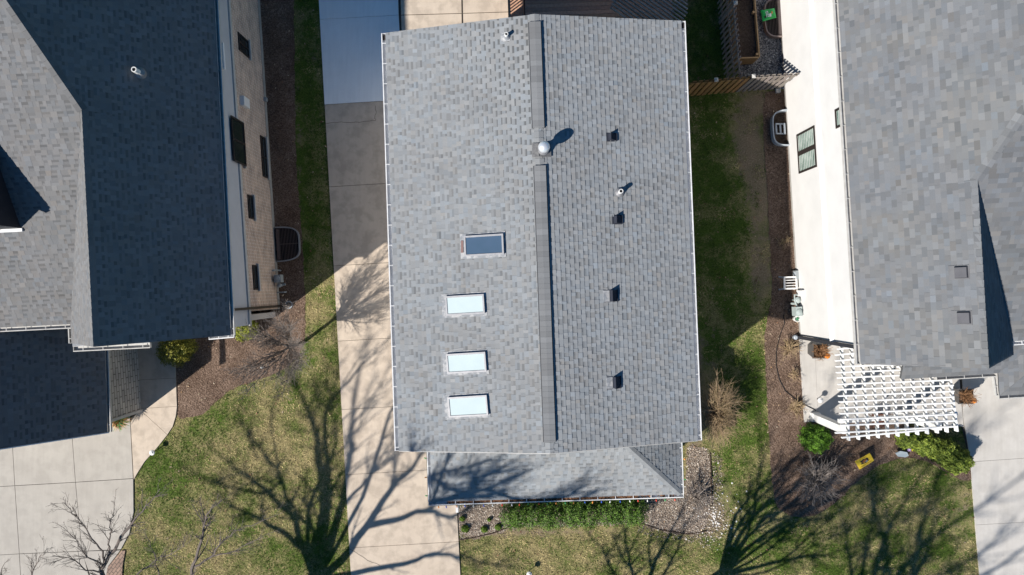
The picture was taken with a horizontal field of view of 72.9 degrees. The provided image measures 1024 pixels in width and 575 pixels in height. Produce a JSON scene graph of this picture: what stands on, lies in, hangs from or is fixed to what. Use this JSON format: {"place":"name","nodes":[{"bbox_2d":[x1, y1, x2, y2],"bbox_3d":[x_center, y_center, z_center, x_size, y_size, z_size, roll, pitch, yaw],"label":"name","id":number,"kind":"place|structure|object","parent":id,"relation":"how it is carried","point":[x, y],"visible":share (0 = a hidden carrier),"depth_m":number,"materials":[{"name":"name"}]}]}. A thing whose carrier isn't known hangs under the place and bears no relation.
{"place":"outdoors","nodes":[
{"label":"outdoors","id":0,"kind":"place"},
{"bbox_2d":[0,378,174,574],"bbox_3d":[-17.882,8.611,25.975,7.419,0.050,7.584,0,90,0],"label":"driveway","id":1,"kind":"structure","parent":0,"point":[28,516],"depth_m":25.95,"materials":[{"name":"grey concrete"}]},
{"bbox_2d":[112,417,130,431],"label":"potted plant","id":2,"kind":"object","parent":1,"relation":"on","point":[120,423],"visible":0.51,"depth_m":25.48,"materials":[{"name":"green plant"}]},
{"bbox_2d":[106,550,125,574],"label":"paver strip","id":3,"kind":"object","parent":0,"point":[115,566],"visible":1,"depth_m":25.95,"materials":[{"name":"brick"}]},
{"bbox_2d":[131,341,176,478],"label":"walkway","id":4,"kind":"structure","parent":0,"point":[150,428],"depth_m":25.95,"materials":[{"name":"beige concrete"}]},
{"bbox_2d":[319,0,399,104],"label":"concrete pad","id":5,"kind":"object","parent":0,"point":[351,32],"visible":0.84,"depth_m":25.95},
{"bbox_2d":[325,101,459,574],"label":"driveway","id":6,"kind":"structure","parent":0,"point":[393,509],"depth_m":25.95,"materials":[{"name":"beige concrete"}]},
{"bbox_2d":[326,0,498,547],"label":"driveway bed","id":7,"kind":"object","parent":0,"point":[399,9],"depth_m":25.98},
{"bbox_2d":[401,0,507,30],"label":"patio","id":8,"kind":"structure","parent":0,"point":[441,10],"depth_m":25.95,"materials":[{"name":"beige concrete"}]},
{"bbox_2d":[117,0,978,574],"bbox_3d":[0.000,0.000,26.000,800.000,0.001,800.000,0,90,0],"label":"lawn","id":9,"kind":"structure","parent":0,"point":[751,104],"depth_m":26.00,"materials":[{"name":"green plant"}]},
{"bbox_2d":[0,329,142,449],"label":"garage","id":10,"kind":"structure","parent":9,"relation":"on","point":[54,387],"depth_m":22.27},
{"bbox_2d":[0,478,285,574],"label":"shade tree","id":11,"kind":"object","parent":9,"relation":"on","point":[109,554],"visible":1,"depth_m":20.40,"materials":[{"name":"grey plant"}]},
{"bbox_2d":[0,0,290,351],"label":"house","id":12,"kind":"structure","parent":9,"relation":"on","point":[136,203],"depth_m":19.84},
{"bbox_2d":[230,115,246,168],"bbox_3d":[-9.001,-4.788,22.790,0.122,1.122,1.565,-4,90,0],"label":"window","id":13,"kind":"structure","parent":12,"relation":"in","point":[237,126],"depth_m":22.75,"materials":[{"name":"black glass"}]},
{"bbox_2d":[237,32,251,60],"bbox_3d":[-9.255,-8.377,24.022,0.086,0.985,0.711,-4,90,0],"label":"window","id":14,"kind":"structure","parent":12,"relation":"in","point":[244,45],"depth_m":24.09,"materials":[{"name":"black glass"}]},
{"bbox_2d":[247,194,256,220],"bbox_3d":[-8.886,-2.746,23.696,0.086,0.528,0.906,-4,90,0],"label":"window","id":15,"kind":"structure","parent":12,"relation":"in","point":[251,200],"depth_m":23.78,"materials":[{"name":"black glass"}]},
{"bbox_2d":[252,264,260,290],"bbox_3d":[-8.728,-0.345,23.688,0.086,0.479,0.951,-4,90,0],"label":"window","id":16,"kind":"structure","parent":12,"relation":"in","point":[255,268],"depth_m":23.76,"materials":[{"name":"black glass"}]},
{"bbox_2d":[260,135,270,179],"bbox_3d":[-9.018,-4.762,25.335,0.086,0.578,1.587,-4,90,0],"label":"window","id":17,"kind":"structure","parent":12,"relation":"in","point":[263,140],"depth_m":25.41,"materials":[{"name":"black glass"}]},
{"bbox_2d":[272,269,286,292],"bbox_3d":[-8.573,-0.234,25.590,0.368,0.780,0.882,-5,90,0],"label":"gas meter","id":18,"kind":"object","parent":12,"relation":"attached to","point":[278,279],"visible":1,"depth_m":25.39,"materials":[{"name":"grey metal"}]},
{"bbox_2d":[176,0,305,418],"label":"mulch bed","id":19,"kind":"object","parent":9,"relation":"on","point":[283,201],"visible":0.45,"depth_m":25.99,"materials":[{"name":"brown wood"}]},
{"bbox_2d":[155,339,198,367],"bbox_3d":[-12.315,2.321,25.428,1.485,1.164,1.257,0,90,0],"label":"evergreen shrub","id":20,"kind":"object","parent":19,"relation":"on","point":[178,348],"visible":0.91,"depth_m":25.21,"materials":[{"name":"green plant"}]},
{"bbox_2d":[235,320,258,342],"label":"evergreen shrub","id":21,"kind":"object","parent":19,"relation":"on","point":[239,337],"visible":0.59,"depth_m":25.45,"materials":[{"name":"green plant"}]},
{"bbox_2d":[220,298,311,400],"bbox_3d":[-7.948,2.014,23.960,3.140,4.088,3.394,0,90,0],"label":"ornamental tree","id":22,"kind":"object","parent":19,"relation":"on","point":[294,345],"visible":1,"depth_m":23.39,"materials":[{"name":"brown plant"}]},
{"bbox_2d":[274,227,300,261],"bbox_3d":[-8.376,-1.609,25.883,0.976,0.206,1.318,0,90,0],"label":"window well","id":23,"kind":"object","parent":19,"relation":"on","point":[288,244],"depth_m":25.94,"materials":[{"name":"metal"}]},
{"bbox_2d":[177,5,970,517],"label":"bark chips","id":24,"kind":"object","parent":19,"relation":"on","point":[767,317],"visible":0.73,"depth_m":25.97,"materials":[{"name":"brown wood"}]},
{"bbox_2d":[381,14,701,512],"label":"house","id":25,"kind":"structure","parent":9,"relation":"on","point":[543,300],"depth_m":20.79,"materials":[{"name":"grey"}]},
{"bbox_2d":[424,443,685,507],"bbox_3d":[1.449,5.835,23.390,8.831,0.067,2.988,-2,90,0],"label":"gutter","id":26,"kind":"object","parent":25,"relation":"attached to","point":[555,503],"visible":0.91,"depth_m":23.39,"materials":[{"name":"white metal"}]},
{"bbox_2d":[178,4,926,531],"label":"fallen leaves","id":27,"kind":"object","parent":9,"relation":"on","point":[694,446],"visible":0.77,"depth_m":25.97,"materials":[{"name":"brown plant"}]},
{"bbox_2d":[142,9,976,574],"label":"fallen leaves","id":28,"kind":"object","parent":9,"relation":"on","point":[520,531],"visible":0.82,"depth_m":25.97,"materials":[{"name":"brown plant"}]},
{"bbox_2d":[457,444,712,539],"bbox_3d":[2.710,7.657,25.988,9.663,0.001,3.626,0,90,0],"label":"gravel bed","id":29,"kind":"object","parent":9,"relation":"on","point":[702,477],"visible":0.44,"depth_m":25.99,"materials":[{"name":"gravel"}]},
{"bbox_2d":[461,525,469,532],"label":"groundcover clump","id":30,"kind":"object","parent":29,"relation":"on","point":[464,528],"visible":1,"depth_m":25.88,"materials":[{"name":"green plant"}]},
{"bbox_2d":[480,526,487,532],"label":"groundcover clump","id":31,"kind":"object","parent":29,"relation":"on","point":[484,529],"visible":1,"depth_m":25.89,"materials":[{"name":"green plant"}]},
{"bbox_2d":[495,524,501,530],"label":"groundcover clump","id":32,"kind":"object","parent":29,"relation":"on","point":[498,526],"visible":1,"depth_m":25.88,"materials":[{"name":"green plant"}]},
{"bbox_2d":[499,499,648,531],"bbox_3d":[2.273,8.201,25.355,5.538,1.312,1.588,0,90,0],"label":"yew hedge","id":33,"kind":"object","parent":29,"relation":"on","point":[579,511],"visible":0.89,"depth_m":25.12,"materials":[{"name":"green plant"}]},
{"bbox_2d":[458,453,712,540],"bbox_3d":[3.150,9.117,25.980,10.010,0.054,2.755,-19,90,0],"label":"bed edging","id":34,"kind":"object","parent":29,"relation":"on","point":[640,522],"visible":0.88,"depth_m":25.96,"materials":[{"name":"black plastic"}]},
{"bbox_2d":[638,452,726,545],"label":"gravel stones","id":35,"kind":"object","parent":29,"relation":"on","point":[711,512],"visible":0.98,"depth_m":25.97,"materials":[{"name":"grey gravel"}]},
{"bbox_2d":[679,479,716,530],"bbox_3d":[6.960,7.798,25.593,1.417,0.828,2.074,-39,90,0],"label":"bare shrub","id":36,"kind":"object","parent":29,"relation":"on","point":[696,497],"visible":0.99,"depth_m":25.51,"materials":[{"name":"brown plant"}]},
{"bbox_2d":[508,0,672,19],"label":"deck","id":37,"kind":"structure","parent":9,"relation":"on","point":[594,8],"depth_m":25.45,"materials":[{"name":"brown wood"}]},
{"bbox_2d":[610,0,687,20],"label":"slatted canopy","id":38,"kind":"object","parent":9,"relation":"on","point":[652,10],"visible":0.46,"depth_m":23.46,"materials":[{"name":"brown wood"}]},
{"bbox_2d":[657,463,746,571],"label":"white pebbles","id":39,"kind":"object","parent":9,"relation":"on","point":[715,516],"visible":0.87,"depth_m":25.98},
{"bbox_2d":[688,76,751,95],"bbox_3d":[7.319,-7.262,25.055,2.165,1.890,0.134,-5,90,0],"label":"picket fence","id":40,"kind":"object","parent":9,"relation":"on","point":[702,89],"visible":0.91,"depth_m":24.87,"materials":[{"name":"brown wood"}]},
{"bbox_2d":[700,368,751,451],"bbox_3d":[7.424,4.447,25.105,2.440,1.802,3.167,0,90,0],"label":"dormant shrub","id":41,"kind":"object","parent":9,"relation":"on","point":[714,414],"visible":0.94,"depth_m":24.84,"materials":[{"name":"beige plant"}]},
{"bbox_2d":[717,0,742,83],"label":"picket fence","id":42,"kind":"object","parent":9,"relation":"on","point":[728,19],"visible":0.91,"depth_m":24.96,"materials":[{"name":"brown wood"}]},
{"bbox_2d":[726,0,759,64],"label":"raised bed","id":43,"kind":"object","parent":9,"relation":"on","point":[747,32],"visible":0.85,"depth_m":25.40,"materials":[{"name":"wood"}]},
{"bbox_2d":[738,0,783,89],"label":"gravel bed","id":44,"kind":"object","parent":9,"relation":"on","point":[765,41],"visible":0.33,"depth_m":25.98,"materials":[{"name":"gravel"}]},
{"bbox_2d":[763,0,782,38],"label":"window well","id":45,"kind":"object","parent":44,"relation":"on","point":[773,28],"depth_m":25.75,"materials":[{"name":"metal"}]},
{"bbox_2d":[761,8,775,20],"bbox_3d":[9.494,-10.096,25.624,0.522,0.143,0.422,-11,90,0],"label":"plastic bag","id":46,"kind":"object","parent":45,"relation":"on","point":[767,14],"visible":1,"depth_m":25.61,"materials":[{"name":"green plastic"}]},
{"bbox_2d":[736,73,798,91],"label":"picket gate","id":47,"kind":"structure","parent":9,"relation":"on","point":[762,82],"depth_m":24.92,"materials":[{"name":"grey wood"}]},
{"bbox_2d":[780,0,1023,398],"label":"house","id":48,"kind":"structure","parent":9,"relation":"on","point":[905,126],"depth_m":20.27,"materials":[{"name":"white paint"}]},
{"bbox_2d":[793,270,798,278],"bbox_3d":[10.526,-0.465,25.730,0.113,0.300,0.320,-4,90,0],"label":"wall box","id":49,"kind":"object","parent":48,"relation":"attached to","point":[796,273],"visible":0.96,"depth_m":25.58,"materials":[{"name":"white plastic"}]},
{"bbox_2d":[791,290,804,315],"bbox_3d":[10.497,0.577,25.565,0.272,0.830,0.956,0,90,0],"label":"gas meter","id":50,"kind":"object","parent":48,"relation":"attached to","point":[797,310],"visible":1,"depth_m":25.45,"materials":[{"name":"grey metal"}]},
{"bbox_2d":[796,125,816,173],"bbox_3d":[10.309,-4.804,24.269,0.040,1.460,1.411,-4,90,0],"label":"window","id":51,"kind":"structure","parent":48,"relation":"in","point":[812,147],"depth_m":24.24,"materials":[{"name":"white glass"}]},
{"bbox_2d":[834,107,839,128],"bbox_3d":[10.275,-5.344,21.807,0.040,0.418,0.607,-4,90,0],"label":"window","id":52,"kind":"structure","parent":48,"relation":"in","point":[837,118],"depth_m":21.91,"materials":[{"name":"brown metal"}]},
{"bbox_2d":[763,91,970,516],"bbox_3d":[13.358,0.594,25.988,7.917,0.001,16.034,0,90,0],"label":"mulch bed","id":53,"kind":"object","parent":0,"point":[781,305],"visible":0.58,"depth_m":25.99,"materials":[{"name":"brown wood"}]},
{"bbox_2d":[775,84,780,92],"bbox_3d":[9.940,-7.430,25.930,0.179,0.120,0.305,0,90,0],"label":"splash block","id":54,"kind":"object","parent":53,"relation":"on","point":[778,90],"depth_m":25.89,"materials":[{"name":"concrete"}]},
{"bbox_2d":[770,109,789,146],"bbox_3d":[10.014,-5.936,25.833,0.730,0.306,1.354,0,90,0],"label":"window well","id":55,"kind":"object","parent":53,"relation":"on","point":[778,125],"depth_m":25.95,"materials":[{"name":"white metal"}]},
{"bbox_2d":[776,236,791,247],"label":"dried perennial","id":56,"kind":"object","parent":53,"relation":"on","point":[784,241],"visible":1,"depth_m":25.81,"materials":[{"name":"beige plant"}]},
{"bbox_2d":[778,276,797,289],"bbox_3d":[10.280,-0.170,25.788,0.601,0.414,0.542,0,90,0],"label":"slatted stool","id":57,"kind":"object","parent":53,"relation":"on","point":[784,285],"visible":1,"depth_m":25.58,"materials":[{"name":"white plastic"}]},
{"bbox_2d":[777,337,804,360],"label":"dried perennial","id":58,"kind":"object","parent":53,"relation":"on","point":[789,348],"visible":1,"depth_m":25.75,"materials":[{"name":"beige plant"}]},
{"bbox_2d":[789,368,800,382],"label":"dried perennial","id":59,"kind":"object","parent":53,"relation":"on","point":[795,373],"visible":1,"depth_m":25.82,"materials":[{"name":"beige plant"}]},
{"bbox_2d":[776,314,815,410],"bbox_3d":[10.331,2.954,25.953,0.951,0.062,3.798,-18,90,0],"label":"garden hose","id":60,"kind":"object","parent":53,"relation":"on","point":[777,370],"visible":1,"depth_m":25.96,"materials":[{"name":"black rubber"}]},
{"bbox_2d":[792,316,799,321],"bbox_3d":[10.601,1.163,25.837,0.250,0.298,0.250,0,90,0],"label":"garden bucket","id":61,"kind":"object","parent":53,"relation":"on","point":[796,318],"visible":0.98,"depth_m":25.79,"materials":[{"name":"white plastic"}]},
{"bbox_2d":[788,395,807,420],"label":"dried perennial","id":62,"kind":"object","parent":53,"relation":"on","point":[796,406],"visible":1,"depth_m":25.76,"materials":[{"name":"beige plant"}]},
{"bbox_2d":[796,422,833,453],"bbox_3d":[11.169,5.531,25.500,1.236,1.023,1.210,-30,90,0],"label":"boxwood shrub","id":63,"kind":"object","parent":53,"relation":"on","point":[808,440],"visible":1,"depth_m":25.26,"materials":[{"name":"green plant"}]},
{"bbox_2d":[793,451,851,513],"bbox_3d":[11.124,7.017,25.373,2.071,1.270,2.156,28,90,0],"label":"bare shrub","id":64,"kind":"object","parent":53,"relation":"on","point":[814,478],"visible":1,"depth_m":25.18,"materials":[{"name":"grey plant"}]},
{"bbox_2d":[855,453,873,468],"bbox_3d":[13.102,6.451,25.825,0.693,0.350,0.469,-32,90,0],"label":"toy truck","id":65,"kind":"object","parent":53,"relation":"on","point":[864,461],"visible":1,"depth_m":25.76,"materials":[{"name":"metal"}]},
{"bbox_2d":[895,451,908,456],"bbox_3d":[14.539,6.217,25.883,0.542,0.246,0.235,12,90,0],"label":"stone plaque","id":66,"kind":"object","parent":53,"relation":"on","point":[901,454],"visible":1,"depth_m":25.84,"materials":[{"name":"stone"}]},
{"bbox_2d":[893,430,922,449],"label":"evergreen shrub","id":67,"kind":"object","parent":53,"relation":"on","point":[911,441],"visible":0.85,"depth_m":25.41,"materials":[{"name":"green plant"}]},
{"bbox_2d":[913,431,943,458],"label":"evergreen shrub","id":68,"kind":"object","parent":53,"relation":"on","point":[928,444],"visible":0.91,"depth_m":25.31,"materials":[{"name":"green plant"}]},
{"bbox_2d":[929,437,959,465],"bbox_3d":[15.911,6.047,25.526,1.204,0.969,1.129,0,90,0],"label":"evergreen shrub","id":69,"kind":"object","parent":53,"relation":"on","point":[947,449],"visible":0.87,"depth_m":25.27,"materials":[{"name":"green plant"}]},
{"bbox_2d":[938,446,974,475],"bbox_3d":[16.371,6.374,25.498,1.199,1.035,1.071,0,90,0],"label":"evergreen shrub","id":70,"kind":"object","parent":53,"relation":"on","point":[965,462],"visible":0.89,"depth_m":25.22,"materials":[{"name":"green plant"}]},
{"bbox_2d":[799,336,963,426],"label":"patio","id":71,"kind":"structure","parent":0,"point":[819,379],"depth_m":25.95,"materials":[{"name":"concrete"}]},
{"bbox_2d":[808,343,833,360],"bbox_3d":[11.214,2.322,25.433,0.770,1.034,0.708,-17,90,0],"label":"planter","id":72,"kind":"object","parent":71,"relation":"on","point":[819,351],"visible":0.99,"depth_m":25.21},
{"bbox_2d":[868,410,893,427],"bbox_3d":[13.520,4.895,25.515,0.555,1.005,0.654,0,90,0],"label":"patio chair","id":73,"kind":"object","parent":71,"relation":"on","point":[881,414],"visible":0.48,"depth_m":25.55,"materials":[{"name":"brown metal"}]},
{"bbox_2d":[810,346,958,440],"bbox_3d":[12.896,3.532,24.543,4.232,2.915,3.187,0,90,0],"label":"pergola","id":74,"kind":"object","parent":71,"relation":"on","point":[915,418],"visible":0.85,"depth_m":23.16,"materials":[{"name":"white paint"}]},
{"bbox_2d":[949,386,979,407],"bbox_3d":[16.537,3.949,25.433,0.843,1.034,0.778,-34,90,0],"label":"planter","id":75,"kind":"object","parent":71,"relation":"on","point":[964,396],"visible":1,"depth_m":25.18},
{"bbox_2d":[960,379,1018,479],"bbox_3d":[16.500,6.770,25.980,11.400,0.001,10.880,0,90,0],"label":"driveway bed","id":76,"kind":"object","parent":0,"point":[963,430],"visible":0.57,"depth_m":25.98,"materials":[{"name":"grey concrete"}]},
{"bbox_2d":[962,373,1023,574],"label":"driveway","id":77,"kind":"structure","parent":0,"point":[994,428],"depth_m":25.95,"materials":[{"name":"concrete"}]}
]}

